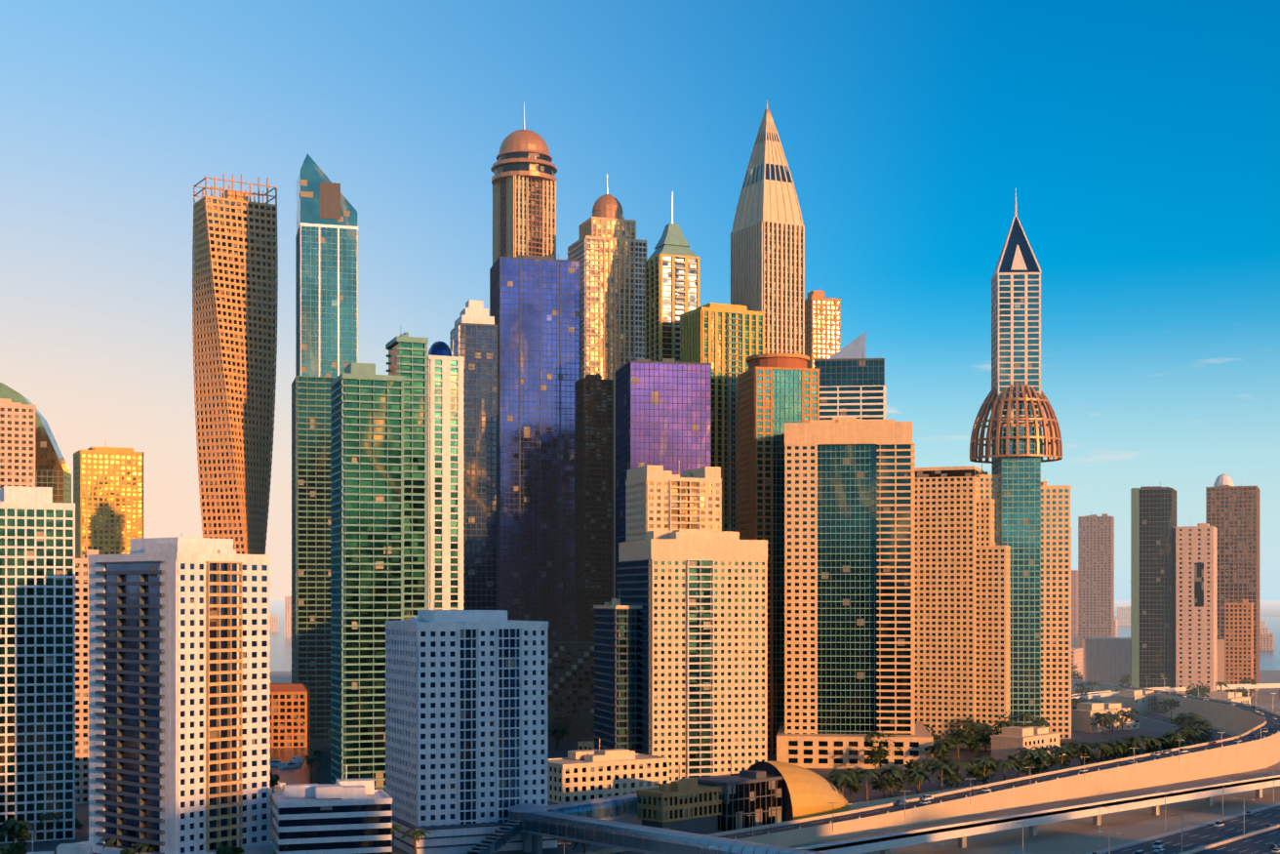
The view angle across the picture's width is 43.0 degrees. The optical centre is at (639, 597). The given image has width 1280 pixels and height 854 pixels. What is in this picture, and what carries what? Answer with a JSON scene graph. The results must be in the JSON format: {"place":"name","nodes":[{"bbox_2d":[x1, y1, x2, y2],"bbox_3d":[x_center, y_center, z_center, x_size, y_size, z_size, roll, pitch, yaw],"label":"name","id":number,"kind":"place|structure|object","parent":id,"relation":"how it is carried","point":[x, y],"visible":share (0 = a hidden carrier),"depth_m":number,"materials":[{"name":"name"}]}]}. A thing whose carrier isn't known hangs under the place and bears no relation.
{"place":"outdoors","nodes":[
{"label":"outdoors","id":0,"kind":"place"},
{"bbox_2d":[0,705,1210,853],"bbox_3d":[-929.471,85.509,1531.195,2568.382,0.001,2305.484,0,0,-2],"label":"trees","id":1,"kind":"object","parent":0,"point":[1152,728],"depth_m":782.09,"materials":[{"name":"green plant"}]},
{"bbox_2d":[0,398,35,488],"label":"beige tower","id":2,"kind":"structure","parent":1,"relation":"on","point":[17,443],"depth_m":867.42,"materials":[{"name":"beige concrete"}]},
{"bbox_2d":[0,382,71,503],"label":"tower","id":3,"kind":"structure","parent":1,"relation":"on","point":[52,469],"depth_m":949.57,"materials":[{"name":"sandstone"},{"name":"glass"}]},
{"bbox_2d":[0,479,75,842],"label":"teal tower","id":4,"kind":"structure","parent":1,"relation":"on","point":[37,653],"depth_m":571.27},
{"bbox_2d":[26,832,92,853],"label":"building","id":5,"kind":"structure","parent":1,"relation":"on","point":[68,848],"depth_m":455.91,"materials":[{"name":"white concrete"}]},
{"bbox_2d":[75,540,98,803],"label":"building","id":6,"kind":"structure","parent":1,"relation":"on","point":[81,680],"depth_m":675.03,"materials":[{"name":"beige concrete"}]},
{"bbox_2d":[73,440,143,558],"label":"gold tower","id":7,"kind":"structure","parent":1,"relation":"on","point":[108,492],"depth_m":1067.48,"materials":[{"name":"gold metal"}]},
{"bbox_2d":[75,532,273,853],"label":"white tower","id":8,"kind":"structure","parent":1,"relation":"on","point":[179,694],"depth_m":506.65,"materials":[{"name":"concrete"}]},
{"bbox_2d":[192,173,278,554],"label":"twisted skyscraper","id":9,"kind":"structure","parent":1,"relation":"on","point":[234,279],"depth_m":1020.78,"materials":[{"name":"concrete"}]},
{"bbox_2d":[269,680,310,747],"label":"waterside building","id":10,"kind":"structure","parent":1,"relation":"on","point":[290,714],"depth_m":926.44,"materials":[{"name":"orange concrete"}]},
{"bbox_2d":[291,154,358,739],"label":"skyscraper","id":11,"kind":"structure","parent":1,"relation":"on","point":[327,292],"depth_m":978.37,"materials":[{"name":"glass"}]},
{"bbox_2d":[272,764,392,853],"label":"office building","id":12,"kind":"structure","parent":1,"relation":"on","point":[346,816],"depth_m":501.08,"materials":[{"name":"white concrete"}]},
{"bbox_2d":[330,331,428,787],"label":"green tower","id":13,"kind":"structure","parent":1,"relation":"on","point":[379,498],"depth_m":735.03,"materials":[{"name":"green glass"}]},
{"bbox_2d":[427,339,464,609],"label":"tower","id":14,"kind":"structure","parent":1,"relation":"on","point":[445,476],"depth_m":773.90,"materials":[{"name":"beige concrete"}]},
{"bbox_2d":[385,598,559,853],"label":"white tower","id":15,"kind":"structure","parent":1,"relation":"on","point":[465,730],"depth_m":550.97,"materials":[{"name":"concrete"}]},
{"bbox_2d":[449,299,497,609],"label":"skyscraper","id":16,"kind":"structure","parent":1,"relation":"on","point":[473,334],"depth_m":942.95,"materials":[{"name":"glass"},{"name":"sandstone"}]},
{"bbox_2d":[497,416,499,609],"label":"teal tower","id":17,"kind":"structure","parent":1,"relation":"on","point":[498,512],"depth_m":966.41,"materials":[{"name":"glass"}]},
{"bbox_2d":[490,101,557,264],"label":"skyscraper","id":18,"kind":"structure","parent":1,"relation":"on","point":[524,169],"depth_m":1126.81,"materials":[{"name":"stone"}]},
{"bbox_2d":[489,253,580,640],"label":"skyscraper","id":19,"kind":"structure","parent":1,"relation":"on","point":[535,305],"depth_m":1031.98,"materials":[{"name":"glass"}]},
{"bbox_2d":[547,640,594,739],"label":"brown building","id":20,"kind":"structure","parent":1,"relation":"on","point":[570,678],"depth_m":982.47,"materials":[{"name":"brown glass"}]},
{"bbox_2d":[577,740,594,750],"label":"building","id":21,"kind":"structure","parent":1,"relation":"on","point":[587,744],"depth_m":777.91,"materials":[{"name":"stone"}]},
{"bbox_2d":[576,373,613,640],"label":"dark brown tower","id":22,"kind":"structure","parent":1,"relation":"on","point":[595,489],"depth_m":1030.63,"materials":[{"name":"brown glass"}]},
{"bbox_2d":[567,173,647,598],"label":"skyscraper","id":23,"kind":"structure","parent":1,"relation":"on","point":[608,250],"depth_m":1104.94,"materials":[{"name":"stone"}]},
{"bbox_2d":[547,738,669,802],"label":"building","id":24,"kind":"structure","parent":1,"relation":"on","point":[580,775],"depth_m":687.40,"materials":[{"name":"beige concrete"}]},
{"bbox_2d":[0,664,1256,853],"bbox_3d":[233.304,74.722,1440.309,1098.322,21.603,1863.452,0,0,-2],"label":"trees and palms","id":25,"kind":"object","parent":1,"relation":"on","point":[1195,728],"visible":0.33,"depth_m":789.65,"materials":[{"name":"green plant"}]},
{"bbox_2d":[615,347,711,598],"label":"purple tower","id":26,"kind":"structure","parent":1,"relation":"on","point":[663,412],"depth_m":855.32,"materials":[{"name":"glass"}]},
{"bbox_2d":[644,200,699,361],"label":"skyscraper","id":27,"kind":"structure","parent":1,"relation":"on","point":[671,278],"depth_m":984.11,"materials":[{"name":"metal"}]},
{"bbox_2d":[625,465,721,541],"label":"apartment building","id":28,"kind":"structure","parent":1,"relation":"on","point":[658,498],"depth_m":779.50,"materials":[{"name":"beige concrete"}]},
{"bbox_2d":[593,529,767,782],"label":"beige tower","id":29,"kind":"structure","parent":1,"relation":"on","point":[681,649],"depth_m":729.75,"materials":[{"name":"sandstone"},{"name":"glass"}]},
{"bbox_2d":[636,754,783,833],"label":"building","id":30,"kind":"structure","parent":1,"relation":"on","point":[731,801],"depth_m":594.32,"materials":[{"name":"beige concrete"}]},
{"bbox_2d":[680,302,764,531],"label":"skyscraper","id":31,"kind":"structure","parent":1,"relation":"on","point":[725,340],"depth_m":940.64,"materials":[{"name":"yellow glass"}]},
{"bbox_2d":[730,99,804,354],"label":"skyscraper","id":32,"kind":"structure","parent":1,"relation":"on","point":[768,255],"depth_m":1002.49,"materials":[{"name":"beige concrete"}]},
{"bbox_2d":[737,353,819,755],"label":"skyscraper","id":33,"kind":"structure","parent":1,"relation":"on","point":[776,391],"depth_m":882.54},
{"bbox_2d":[746,760,850,821],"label":"curved roof","id":34,"kind":"structure","parent":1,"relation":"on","point":[807,792],"depth_m":620.78,"materials":[{"name":"gold metal"}]},
{"bbox_2d":[804,290,840,367],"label":"skyscraper","id":35,"kind":"structure","parent":1,"relation":"on","point":[822,327],"depth_m":1164.70,"materials":[{"name":"beige concrete"}]},
{"bbox_2d":[828,331,865,359],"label":"rooftop fin","id":36,"kind":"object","parent":1,"relation":"on","point":[855,348],"depth_m":1033.40,"materials":[{"name":"metal"}]},
{"bbox_2d":[814,351,885,419],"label":"office building","id":37,"kind":"structure","parent":1,"relation":"on","point":[852,387],"depth_m":927.52,"materials":[{"name":"glass"}]},
{"bbox_2d":[776,417,933,768],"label":"tower","id":38,"kind":"structure","parent":1,"relation":"on","point":[849,583],"depth_m":828.75,"materials":[{"name":"concrete"}]},
{"bbox_2d":[915,465,1010,740],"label":"beige tower","id":39,"kind":"structure","parent":1,"relation":"on","point":[962,615],"depth_m":970.63,"materials":[{"name":"concrete"}]},
{"bbox_2d":[969,188,1071,738],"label":"tower","id":40,"kind":"structure","parent":1,"relation":"on","point":[1032,522],"depth_m":984.18,"materials":[{"name":"stone"}]},
{"bbox_2d":[848,739,1207,809],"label":"wall","id":41,"kind":"structure","parent":1,"relation":"on","point":[862,804],"depth_m":673.46,"materials":[{"name":"beige concrete"}]},
{"bbox_2d":[990,725,1067,761],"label":"villa","id":42,"kind":"object","parent":1,"relation":"on","point":[1008,740],"visible":0.6,"depth_m":856.03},
{"bbox_2d":[1071,701,1139,732],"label":"villa","id":43,"kind":"object","parent":1,"relation":"on","point":[1082,714],"visible":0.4,"depth_m":1042.62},
{"bbox_2d":[0,0,1279,599],"label":"sky","id":44,"kind":"structure","parent":0,"point":[1138,141],"materials":[{"name":"blue"}]},
{"bbox_2d":[269,600,1279,853],"bbox_3d":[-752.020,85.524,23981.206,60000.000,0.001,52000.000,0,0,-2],"label":"ground","id":45,"kind":"structure","parent":0,"point":[1079,834],"depth_m":624.49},
{"bbox_2d":[466,792,828,853],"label":"footbridge","id":46,"kind":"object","parent":45,"relation":"on","point":[587,821],"visible":0.96,"depth_m":523.31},
{"bbox_2d":[558,668,1279,853],"bbox_3d":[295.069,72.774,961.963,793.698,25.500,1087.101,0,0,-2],"label":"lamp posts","id":47,"kind":"object","parent":45,"relation":"on","point":[1100,830],"visible":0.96,"depth_m":579.47,"materials":[{"name":"metal"}]},
{"bbox_2d":[796,774,1279,853],"bbox_3d":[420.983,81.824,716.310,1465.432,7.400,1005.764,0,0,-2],"label":"metro viaduct","id":48,"kind":"object","parent":45,"relation":"on","point":[887,842],"visible":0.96,"depth_m":583.38,"materials":[{"name":"concrete"}]},
{"bbox_2d":[1071,647,1082,678],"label":"building","id":49,"kind":"structure","parent":45,"relation":"on","point":[1077,656],"depth_m":1754.53,"materials":[{"name":"concrete"}]},
{"bbox_2d":[1078,513,1114,647],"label":"building","id":50,"kind":"structure","parent":45,"relation":"on","point":[1096,575],"depth_m":2303.15,"materials":[{"name":"concrete"}]},
{"bbox_2d":[1111,688,1155,714],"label":"villa","id":51,"kind":"object","parent":45,"relation":"on","point":[1140,701],"visible":0.73,"depth_m":1203.28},
{"bbox_2d":[1082,637,1224,691],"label":"building","id":52,"kind":"structure","parent":45,"relation":"on","point":[1108,659],"depth_m":1495.20,"materials":[{"name":"grey concrete"}]},
{"bbox_2d":[1205,690,1251,704],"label":"villa","id":53,"kind":"object","parent":45,"relation":"on","point":[1228,696],"visible":0.23,"depth_m":1181.57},
{"bbox_2d":[1205,473,1260,691],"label":"brown tower","id":54,"kind":"structure","parent":45,"relation":"on","point":[1232,513],"depth_m":1482.46,"materials":[{"name":"concrete"}]},
{"bbox_2d":[269,600,1279,806],"bbox_3d":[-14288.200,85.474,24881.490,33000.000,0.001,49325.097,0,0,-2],"label":"marina water","id":55,"kind":"structure","parent":0,"point":[280,651],"depth_m":2002.10,"materials":[{"name":"blue liquid"}]},
{"bbox_2d":[269,615,278,631],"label":"building","id":56,"kind":"structure","parent":55,"relation":"on","point":[273,621],"depth_m":4068.71,"materials":[{"name":"beige concrete"}]},
{"bbox_2d":[269,756,304,786],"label":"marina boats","id":57,"kind":"object","parent":55,"relation":"on","point":[292,764],"visible":0.38,"depth_m":825.27,"materials":[{"name":"white plastic"}]},
{"bbox_2d":[284,595,291,637],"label":"skyscraper","id":58,"kind":"structure","parent":55,"relation":"on","point":[288,616],"depth_m":3483.87,"materials":[{"name":"beige concrete"}]},
{"bbox_2d":[1071,569,1078,643],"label":"building","id":59,"kind":"structure","parent":55,"relation":"on","point":[1074,606],"depth_m":2996.18,"materials":[{"name":"beige concrete"}]},
{"bbox_2d":[1114,619,1118,637],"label":"building","id":60,"kind":"structure","parent":55,"relation":"on","point":[1115,627],"depth_m":2760.43,"materials":[{"name":"beige concrete"}]},
{"bbox_2d":[1117,605,1130,625],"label":"building","id":61,"kind":"structure","parent":55,"relation":"on","point":[1123,616],"depth_m":5021.57,"materials":[{"name":"beige concrete"}]},
{"bbox_2d":[1259,619,1266,627],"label":"building","id":62,"kind":"structure","parent":55,"relation":"on","point":[1262,623],"depth_m":3906.15,"materials":[{"name":"concrete"}]},
{"bbox_2d":[1259,627,1269,633],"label":"building","id":63,"kind":"structure","parent":55,"relation":"on","point":[1264,629],"depth_m":2885.18,"materials":[{"name":"beige concrete"}]},
{"bbox_2d":[1259,631,1274,649],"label":"building","id":64,"kind":"structure","parent":55,"relation":"on","point":[1266,641],"depth_m":2665.13,"materials":[{"name":"concrete"}]},
{"bbox_2d":[581,699,1232,853],"bbox_3d":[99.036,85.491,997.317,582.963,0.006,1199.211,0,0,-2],"label":"frontage road","id":65,"kind":"structure","parent":0,"point":[1217,736],"depth_m":1129.19,"materials":[{"name":"grey asphalt"}]},
{"bbox_2d":[584,678,1279,853],"bbox_3d":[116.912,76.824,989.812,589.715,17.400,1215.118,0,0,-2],"label":"elevated highway","id":66,"kind":"structure","parent":0,"point":[1208,759],"depth_m":703.88,"materials":[{"name":"concrete"}]},
{"bbox_2d":[1130,485,1217,696],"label":"tower","id":67,"kind":"structure","parent":0,"point":[1153,517],"depth_m":1332.54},
{"bbox_2d":[1071,682,1279,702],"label":"flyover road","id":68,"kind":"structure","parent":0,"point":[1109,693],"depth_m":1318.72,"materials":[{"name":"concrete"}]},
{"bbox_2d":[1086,801,1279,853],"bbox_3d":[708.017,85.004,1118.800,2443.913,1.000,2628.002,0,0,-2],"label":"highway road","id":69,"kind":"structure","parent":0,"point":[1229,836],"depth_m":576.33,"materials":[{"name":"grey asphalt"}]},
{"bbox_2d":[895,685,1279,853],"bbox_3d":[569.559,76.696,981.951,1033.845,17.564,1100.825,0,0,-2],"label":"cars","id":70,"kind":"object","parent":69,"relation":"on","point":[1158,845],"visible":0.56,"depth_m":638.17,"materials":[{"name":"white metal"}]},
{"bbox_2d":[1224,599,1253,696],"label":"red building","id":71,"kind":"structure","parent":0,"point":[1238,640],"depth_m":1396.99,"materials":[{"name":"concrete"}]}
]}

